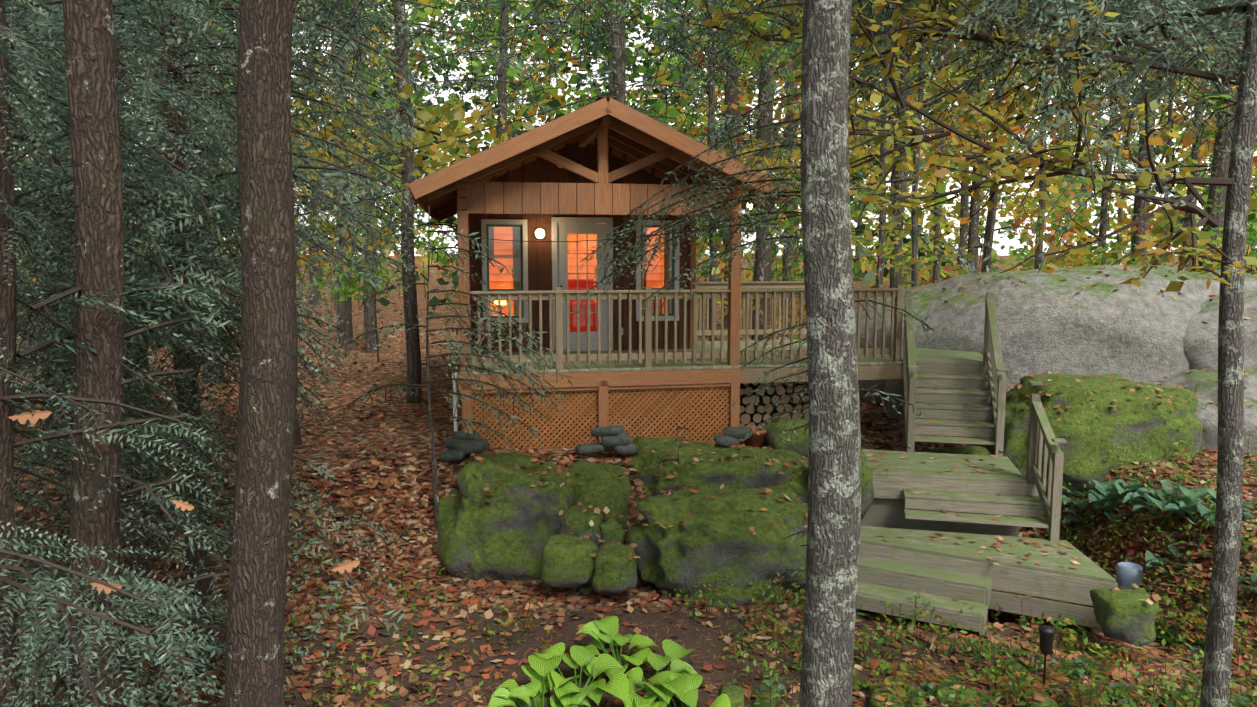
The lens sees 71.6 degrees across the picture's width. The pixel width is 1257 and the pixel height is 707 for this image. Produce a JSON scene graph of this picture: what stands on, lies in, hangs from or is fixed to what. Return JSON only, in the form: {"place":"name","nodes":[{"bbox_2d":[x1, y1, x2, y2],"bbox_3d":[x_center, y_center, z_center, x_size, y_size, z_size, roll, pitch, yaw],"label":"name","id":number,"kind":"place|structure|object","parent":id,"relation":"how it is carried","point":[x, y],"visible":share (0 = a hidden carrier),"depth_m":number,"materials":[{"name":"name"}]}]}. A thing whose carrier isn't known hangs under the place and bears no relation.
{"place":"outdoors","nodes":[
{"label":"outdoors","id":0,"kind":"place"},
{"bbox_2d":[480,279,596,338],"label":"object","id":1,"kind":"object","parent":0,"point":[582,315],"visible":0.21,"depth_m":14.97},
{"bbox_2d":[457,357,742,450],"bbox_3d":[-0.547,0.764,12.586,4.289,1.210,2.316,0,7,2],"label":"deck skirt frame","id":2,"kind":"object","parent":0,"point":[602,383],"visible":0.46,"depth_m":11.82,"materials":[{"name":"brown wood"}]},
{"bbox_2d":[0,43,1253,706],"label":"evergreen branches","id":3,"kind":"object","parent":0,"point":[156,453],"visible":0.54,"depth_m":5.78,"materials":[{"name":"green plant"}]},
{"bbox_2d":[8,410,359,593],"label":"caught oak leaves","id":4,"kind":"object","parent":3,"relation":"on","point":[33,417],"visible":0.92,"depth_m":3.83,"materials":[{"name":"orange plant"}]},
{"bbox_2d":[13,0,1256,255],"label":"sky","id":5,"kind":"structure","parent":0,"point":[1004,241],"materials":[{"name":"white"}]},
{"bbox_2d":[14,255,1256,706],"bbox_3d":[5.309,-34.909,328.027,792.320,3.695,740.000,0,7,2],"label":"ground","id":6,"kind":"structure","parent":0,"point":[392,351],"depth_m":9.95,"materials":[{"name":"brown soil"}]},
{"bbox_2d":[0,0,23,706],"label":"tree trunk","id":7,"kind":"object","parent":6,"relation":"on","point":[8,311],"visible":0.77,"depth_m":4.04,"materials":[{"name":"brown plant"}]},
{"bbox_2d":[23,15,72,438],"bbox_3d":[-8.255,-8.426,11.739,0.635,20.000,0.502,0,7,2],"label":"tree trunk","id":8,"kind":"object","parent":6,"relation":"on","point":[44,286],"visible":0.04,"depth_m":12.54,"materials":[{"name":"brown plant"}]},
{"bbox_2d":[54,14,75,359],"bbox_3d":[-8.827,-9.706,13.178,0.378,22.195,0.560,3,7,22],"label":"trunk","id":9,"kind":"object","parent":6,"relation":"on","point":[67,172],"visible":0.02,"depth_m":13.75,"materials":[{"name":"brown plant"}]},
{"bbox_2d":[63,0,124,706],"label":"tree trunk","id":10,"kind":"object","parent":6,"relation":"on","point":[91,68],"visible":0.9,"depth_m":4.48,"materials":[{"name":"brown plant"}]},
{"bbox_2d":[113,4,161,576],"bbox_3d":[-5.504,-7.456,8.789,0.503,20.000,0.400,4,8,30],"label":"tree trunk","id":11,"kind":"object","parent":6,"relation":"on","point":[145,565],"visible":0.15,"depth_m":9.68,"materials":[{"name":"brown plant"}]},
{"bbox_2d":[158,0,212,677],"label":"tree trunk","id":12,"kind":"object","parent":6,"relation":"on","point":[198,558],"visible":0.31,"depth_m":7.66,"materials":[{"name":"brown plant"}]},
{"bbox_2d":[180,3,224,384],"bbox_3d":[-8.461,-6.933,16.559,0.921,15.716,0.409,3,7,23],"label":"trunk","id":13,"kind":"object","parent":6,"relation":"on","point":[213,374],"visible":0.04,"depth_m":17.10,"materials":[{"name":"brown plant"}]},
{"bbox_2d":[225,0,297,706],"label":"tree trunk","id":14,"kind":"object","parent":6,"relation":"on","point":[260,528],"visible":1,"depth_m":5.38,"materials":[{"name":"brown plant"}]},
{"bbox_2d":[294,407,301,445],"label":"hemlock trunk","id":15,"kind":"object","parent":6,"relation":"on","point":[297,440],"depth_m":12.19,"materials":[{"name":"brown plant"}]},
{"bbox_2d":[307,2,318,304],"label":"trunk","id":16,"kind":"object","parent":6,"relation":"on","point":[312,292],"visible":0.23,"depth_m":38.67,"materials":[{"name":"brown plant"}]},
{"bbox_2d":[331,0,353,344],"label":"trunk","id":17,"kind":"object","parent":6,"relation":"on","point":[340,305],"visible":0.17,"depth_m":23.98,"materials":[{"name":"brown plant"}]},
{"bbox_2d":[351,0,379,352],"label":"trunk","id":18,"kind":"object","parent":6,"relation":"on","point":[369,317],"visible":0.31,"depth_m":22.68,"materials":[{"name":"brown plant"}]},
{"bbox_2d":[394,0,421,402],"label":"trunk","id":19,"kind":"object","parent":6,"relation":"on","point":[413,342],"visible":0.62,"depth_m":15.34,"materials":[{"name":"brown plant"}]},
{"bbox_2d":[426,205,438,530],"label":"trunk","id":20,"kind":"object","parent":6,"relation":"on","point":[435,489],"visible":0.92,"depth_m":10.29,"materials":[{"name":"brown wood"}]},
{"bbox_2d":[498,2,508,140],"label":"trunk","id":21,"kind":"object","parent":6,"relation":"on","point":[502,129],"visible":0.25,"depth_m":26.95,"materials":[{"name":"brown plant"}]},
{"bbox_2d":[548,40,550,121],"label":"trunk","id":22,"kind":"object","parent":6,"relation":"on","point":[549,79],"visible":0.08,"depth_m":40.48,"materials":[{"name":"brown plant"}]},
{"bbox_2d":[439,426,752,461],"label":"stacked stones","id":23,"kind":"object","parent":6,"relation":"on","point":[461,444],"visible":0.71,"depth_m":11.29,"materials":[{"name":"stone"}]},
{"bbox_2d":[408,98,792,371],"bbox_3d":[-0.965,-1.809,15.097,4.970,3.754,7.939,-1,7,-10],"label":"cabin","id":24,"kind":"object","parent":6,"relation":"on","point":[643,142],"depth_m":11.48,"materials":[{"name":"brown wood"}]},
{"bbox_2d":[17,46,800,255],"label":"cables","id":25,"kind":"object","parent":24,"relation":"attached to","point":[532,116],"visible":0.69,"depth_m":10.87,"materials":[{"name":"black metal"}]},
{"bbox_2d":[489,227,663,315],"bbox_3d":[-1.169,-1.611,16.249,3.570,2.700,4.500,-1,7,-10],"label":"window glass","id":26,"kind":"object","parent":24,"relation":"attached to","point":[507,262],"depth_m":15.97,"materials":[{"name":"glass"}]},
{"bbox_2d":[494,255,661,313],"bbox_3d":[-1.093,-1.460,15.725,3.388,2.420,1.205,0,7,2],"label":"cabin furniture","id":27,"kind":"object","parent":24,"relation":"in","point":[653,309],"depth_m":15.31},
{"bbox_2d":[480,165,679,351],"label":"white cabin trim","id":28,"kind":"structure","parent":24,"relation":"attached to","point":[562,227],"depth_m":13.82,"materials":[{"name":"white wood"}]},
{"bbox_2d":[488,227,671,315],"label":"curtains","id":29,"kind":"object","parent":24,"relation":"attached to","point":[516,256],"depth_m":13.78,"materials":[{"name":"orange fabric"}]},
{"bbox_2d":[486,224,674,317],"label":"window frames","id":30,"kind":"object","parent":24,"relation":"attached to","point":[521,239],"visible":0.56,"depth_m":13.70,"materials":[{"name":"black wood"}]},
{"bbox_2d":[469,139,692,419],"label":"cabin wall","id":31,"kind":"structure","parent":24,"relation":"attached to","point":[540,170],"depth_m":13.78,"materials":[{"name":"brown wood"}]},
{"bbox_2d":[411,95,781,183],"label":"cabin roof shingles","id":32,"kind":"object","parent":24,"relation":"attached to","point":[607,97],"visible":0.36,"depth_m":11.01,"materials":[{"name":"brown wood"}]},
{"bbox_2d":[480,197,750,316],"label":"black cabin fixtures","id":33,"kind":"object","parent":24,"relation":"attached to","point":[540,233],"visible":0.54,"depth_m":13.64,"materials":[{"name":"metal"}]},
{"bbox_2d":[488,616,730,706],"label":"green hosta","id":34,"kind":"object","parent":6,"relation":"on","point":[682,681],"visible":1,"depth_m":7.40,"materials":[{"name":"green plant"}]},
{"bbox_2d":[606,8,612,94],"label":"trunk","id":35,"kind":"object","parent":6,"relation":"on","point":[610,87],"visible":0.1,"depth_m":36.70,"materials":[{"name":"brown plant"}]},
{"bbox_2d":[610,0,625,104],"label":"trunk","id":36,"kind":"object","parent":6,"relation":"on","point":[620,81],"visible":0.21,"depth_m":24.40,"materials":[{"name":"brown plant"}]},
{"bbox_2d":[621,0,625,74],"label":"trunk","id":37,"kind":"object","parent":6,"relation":"on","point":[624,44],"depth_m":30.77,"materials":[{"name":"brown plant"}]},
{"bbox_2d":[0,0,1256,706],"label":"tree twigs","id":38,"kind":"object","parent":6,"relation":"on","point":[1192,210],"visible":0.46,"depth_m":6.44,"materials":[{"name":"green plant"}]},
{"bbox_2d":[0,0,1256,225],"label":"leaves","id":39,"kind":"object","parent":6,"relation":"on","point":[312,26],"visible":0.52,"depth_m":7.96,"materials":[{"name":"green plant"}]},
{"bbox_2d":[4,0,1256,343],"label":"canopy","id":40,"kind":"object","parent":6,"relation":"on","point":[454,118],"visible":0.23,"depth_m":31.49,"materials":[{"name":"green plant"}]},
{"bbox_2d":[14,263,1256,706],"bbox_3d":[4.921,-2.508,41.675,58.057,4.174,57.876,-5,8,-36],"label":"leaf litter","id":41,"kind":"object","parent":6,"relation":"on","point":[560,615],"visible":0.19,"depth_m":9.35,"materials":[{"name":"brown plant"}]},
{"bbox_2d":[16,425,1256,706],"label":"ground cover plants","id":42,"kind":"object","parent":6,"relation":"on","point":[1024,683],"visible":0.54,"depth_m":8.08,"materials":[{"name":"green plant"}]},
{"bbox_2d":[677,424,678,463],"bbox_3d":[0.630,1.410,11.005,0.053,1.050,0.023,0,7,2],"label":"stem","id":43,"kind":"object","parent":6,"relation":"on","point":[677,444],"visible":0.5,"depth_m":10.97,"materials":[{"name":"green plant"}]},
{"bbox_2d":[470,279,905,446],"bbox_3d":[0.681,0.286,13.737,6.467,2.800,3.407,-1,7,-10],"label":"deck railing","id":44,"kind":"object","parent":6,"relation":"on","point":[714,291],"visible":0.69,"depth_m":12.03,"materials":[{"name":"brown wood"}]},
{"bbox_2d":[452,373,457,430],"bbox_3d":[-2.306,0.844,11.616,0.070,1.170,0.070,-1,7,-10],"label":"conduit pipe","id":45,"kind":"object","parent":44,"relation":"attached to","point":[455,402],"visible":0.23,"depth_m":11.57,"materials":[{"name":"white paint"}]},
{"bbox_2d":[471,387,729,449],"bbox_3d":[-0.334,0.878,11.894,3.603,0.863,0.017,-1,7,-10],"label":"lattice skirting","id":46,"kind":"object","parent":44,"relation":"attached to","point":[614,416],"visible":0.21,"depth_m":11.88,"materials":[{"name":"brown wood"}]},
{"bbox_2d":[706,0,716,340],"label":"trunk","id":47,"kind":"object","parent":6,"relation":"on","point":[711,120],"visible":0.27,"depth_m":19.31,"materials":[{"name":"brown plant"}]},
{"bbox_2d":[723,17,737,329],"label":"trunk","id":48,"kind":"object","parent":6,"relation":"on","point":[729,100],"visible":0.23,"depth_m":27.27,"materials":[{"name":"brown plant"}]},
{"bbox_2d":[736,1,742,149],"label":"trunk","id":49,"kind":"object","parent":6,"relation":"on","point":[738,113],"visible":0.08,"depth_m":28.29,"materials":[{"name":"brown plant"}]},
{"bbox_2d":[744,426,766,447],"bbox_3d":[1.731,1.169,12.031,0.364,0.270,0.364,0,7,2],"label":"flower pot","id":50,"kind":"object","parent":6,"relation":"on","point":[753,441],"visible":0.5,"depth_m":11.91,"materials":[{"name":"ceramic"}]},
{"bbox_2d":[751,1,774,339],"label":"trunk","id":51,"kind":"object","parent":6,"relation":"on","point":[762,269],"visible":0.44,"depth_m":22.69,"materials":[{"name":"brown plant"}]},
{"bbox_2d":[740,382,808,425],"bbox_3d":[2.416,0.717,13.149,1.762,0.835,0.507,-1,7,-11],"label":"firewood bark","id":52,"kind":"object","parent":6,"relation":"on","point":[761,402],"visible":0.19,"depth_m":12.96,"materials":[{"name":"brown wood"}]},
{"bbox_2d":[782,53,794,336],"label":"trunk","id":53,"kind":"object","parent":6,"relation":"on","point":[788,276],"visible":0.08,"depth_m":25.41,"materials":[{"name":"brown plant"}]},
{"bbox_2d":[793,88,798,276],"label":"trunk","id":54,"kind":"object","parent":6,"relation":"on","point":[796,206],"visible":0.06,"depth_m":53.66,"materials":[{"name":"brown plant"}]},
{"bbox_2d":[436,373,1203,706],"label":"mossy boulders","id":55,"kind":"object","parent":6,"relation":"on","point":[518,529],"visible":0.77,"depth_m":10.11,"materials":[{"name":"green stone"}]},
{"bbox_2d":[1116,562,1142,588],"bbox_3d":[5.474,2.467,9.533,0.250,0.310,0.246,0,7,2],"label":"garden lamp","id":56,"kind":"object","parent":55,"relation":"on","point":[1128,574],"visible":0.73,"depth_m":9.45,"materials":[{"name":"grey metal"}]},
{"bbox_2d":[799,0,860,706],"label":"tree trunk","id":57,"kind":"object","parent":6,"relation":"on","point":[833,530],"visible":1,"depth_m":4.80,"materials":[{"name":"grey plant"}]},
{"bbox_2d":[854,66,865,278],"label":"trunk","id":58,"kind":"object","parent":6,"relation":"on","point":[856,256],"visible":0.12,"depth_m":50.31,"materials":[{"name":"brown plant"}]},
{"bbox_2d":[875,17,890,287],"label":"trunk","id":59,"kind":"object","parent":6,"relation":"on","point":[880,264],"visible":0.31,"depth_m":22.33,"materials":[{"name":"brown plant"}]},
{"bbox_2d":[889,50,899,287],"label":"trunk","id":60,"kind":"object","parent":6,"relation":"on","point":[893,177],"visible":0.06,"depth_m":30.56,"materials":[{"name":"brown plant"}]},
{"bbox_2d":[890,1,910,287],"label":"trunk","id":61,"kind":"object","parent":6,"relation":"on","point":[896,278],"visible":0.33,"depth_m":29.66,"materials":[{"name":"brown plant"}]},
{"bbox_2d":[911,40,924,286],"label":"trunk","id":62,"kind":"object","parent":6,"relation":"on","point":[914,272],"visible":0.33,"depth_m":17.03,"materials":[{"name":"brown plant"}]},
{"bbox_2d":[926,90,940,281],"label":"trunk","id":63,"kind":"object","parent":6,"relation":"on","point":[934,193],"depth_m":49.77,"materials":[{"name":"brown plant"}]},
{"bbox_2d":[932,51,947,282],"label":"trunk","id":64,"kind":"object","parent":6,"relation":"on","point":[936,274],"visible":0.21,"depth_m":33.06,"materials":[{"name":"brown plant"}]},
{"bbox_2d":[956,45,972,271],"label":"trunk","id":65,"kind":"object","parent":6,"relation":"on","point":[963,231],"visible":0.23,"depth_m":35.84,"materials":[{"name":"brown plant"}]},
{"bbox_2d":[969,33,983,268],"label":"trunk","id":66,"kind":"object","parent":6,"relation":"on","point":[971,199],"visible":0.02,"depth_m":38.88,"materials":[{"name":"brown plant"}]},
{"bbox_2d":[966,20,988,273],"bbox_3d":[14.406,-11.155,35.610,0.859,18.672,0.483,-2,7,-19],"label":"trunk","id":67,"kind":"object","parent":6,"relation":"on","point":[973,230],"visible":0.19,"depth_m":36.10,"materials":[{"name":"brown plant"}]},
{"bbox_2d":[856,347,1117,634],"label":"stairs","id":68,"kind":"structure","parent":6,"relation":"on","point":[941,572],"depth_m":9.88,"materials":[{"name":"grey wood"}]},
{"bbox_2d":[903,281,1066,541],"bbox_3d":[4.327,0.636,11.171,1.367,3.005,3.309,1,7,8],"label":"stair railing","id":69,"kind":"object","parent":68,"relation":"on","point":[993,365],"visible":0.94,"depth_m":11.27,"materials":[{"name":"brown wood"}]},
{"bbox_2d":[981,28,1009,272],"bbox_3d":[9.133,-11.501,20.721,0.779,23.646,0.261,5,8,38],"label":"trunk","id":70,"kind":"object","parent":6,"relation":"on","point":[984,254],"visible":0.12,"depth_m":21.71,"materials":[{"name":"brown plant"}]},
{"bbox_2d":[986,25,1006,271],"bbox_3d":[9.036,-8.942,20.889,0.516,18.472,0.154,-3,7,-28],"label":"trunk","id":71,"kind":"object","parent":6,"relation":"on","point":[990,235],"visible":0.25,"depth_m":21.48,"materials":[{"name":"brown plant"}]},
{"bbox_2d":[746,479,1256,706],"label":"ferns","id":72,"kind":"object","parent":6,"relation":"on","point":[1102,492],"visible":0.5,"depth_m":9.68,"materials":[{"name":"green plant"}]},
{"bbox_2d":[1034,66,1048,268],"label":"trunk","id":73,"kind":"object","parent":6,"relation":"on","point":[1042,202],"visible":0.17,"depth_m":29.05,"materials":[{"name":"brown plant"}]},
{"bbox_2d":[1039,625,1054,690],"bbox_3d":[3.532,2.612,7.390,0.124,0.610,0.124,0,7,2],"label":"path light","id":74,"kind":"object","parent":6,"relation":"on","point":[1046,635],"visible":0.94,"depth_m":7.33,"materials":[{"name":"black metal"}]},
{"bbox_2d":[854,265,1256,454],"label":"granite outcrop","id":75,"kind":"object","parent":6,"relation":"on","point":[1093,324],"visible":0.44,"depth_m":13.44,"materials":[{"name":"grey stone"}]},
{"bbox_2d":[1050,82,1065,264],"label":"trunk","id":76,"kind":"object","parent":6,"relation":"on","point":[1051,261],"depth_m":64.29,"materials":[{"name":"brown plant"}]},
{"bbox_2d":[1077,59,1092,245],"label":"trunk","id":77,"kind":"object","parent":6,"relation":"on","point":[1084,190],"visible":0.1,"depth_m":52.83,"materials":[{"name":"brown plant"}]},
{"bbox_2d":[1098,52,1118,264],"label":"trunk","id":78,"kind":"object","parent":6,"relation":"on","point":[1102,231],"visible":0.29,"depth_m":23.14,"materials":[{"name":"brown plant"}]},
{"bbox_2d":[1117,50,1131,263],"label":"trunk","id":79,"kind":"object","parent":6,"relation":"on","point":[1120,215],"visible":0.1,"depth_m":46.19,"materials":[{"name":"brown plant"}]},
{"bbox_2d":[1131,31,1159,264],"bbox_3d":[14.403,-11.558,23.638,0.496,22.620,0.728,1,7,11],"label":"trunk","id":80,"kind":"object","parent":6,"relation":"on","point":[1137,207],"visible":0.17,"depth_m":24.31,"materials":[{"name":"brown plant"}]},
{"bbox_2d":[1158,9,1180,265],"bbox_3d":[11.755,-11.102,18.209,0.155,23.304,0.487,3,7,22],"label":"trunk","id":81,"kind":"object","parent":6,"relation":"on","point":[1167,159],"visible":0.21,"depth_m":18.94,"materials":[{"name":"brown plant"}]},
{"bbox_2d":[1181,1,1207,266],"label":"trunk","id":82,"kind":"object","parent":6,"relation":"on","point":[1193,200],"visible":0.08,"depth_m":27.00,"materials":[{"name":"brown plant"}]},
{"bbox_2d":[1197,24,1242,268],"bbox_3d":[14.413,-10.961,20.373,0.987,22.342,0.484,3,7,23],"label":"trunk","id":83,"kind":"object","parent":6,"relation":"on","point":[1222,169],"visible":0.21,"depth_m":21.05,"materials":[{"name":"brown plant"}]},
{"bbox_2d":[1200,0,1256,706],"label":"tree trunk","id":84,"kind":"object","parent":6,"relation":"on","point":[1216,676],"visible":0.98,"depth_m":5.93,"materials":[{"name":"grey plant"}]},
{"bbox_2d":[687,0,1256,291],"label":"broad leaves","id":85,"kind":"object","parent":84,"relation":"attached to","point":[1145,178],"visible":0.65,"depth_m":5.60,"materials":[{"name":"green plant"}]},
{"bbox_2d":[1246,166,1256,271],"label":"trunk","id":86,"kind":"object","parent":6,"relation":"on","point":[1254,244],"visible":0.06,"depth_m":49.22,"materials":[{"name":"brown plant"}]},
{"bbox_2d":[535,204,752,237],"bbox_3d":[0.130,-1.941,12.783,3.588,0.467,0.119,4,7,29],"label":"wall lamp","id":87,"kind":"object","parent":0,"point":[538,235],"visible":0.54,"depth_m":13.60,"materials":[{"name":"white glass"}]},
{"bbox_2d":[459,340,902,374],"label":"deck boards","id":88,"kind":"object","parent":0,"point":[624,365],"visible":0.54,"depth_m":12.45,"materials":[{"name":"wood"}]},
{"bbox_2d":[739,382,808,426],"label":"firewood ends","id":89,"kind":"object","parent":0,"point":[745,418],"visible":0.46,"depth_m":12.86,"materials":[{"name":"beige wood"}]}
]}

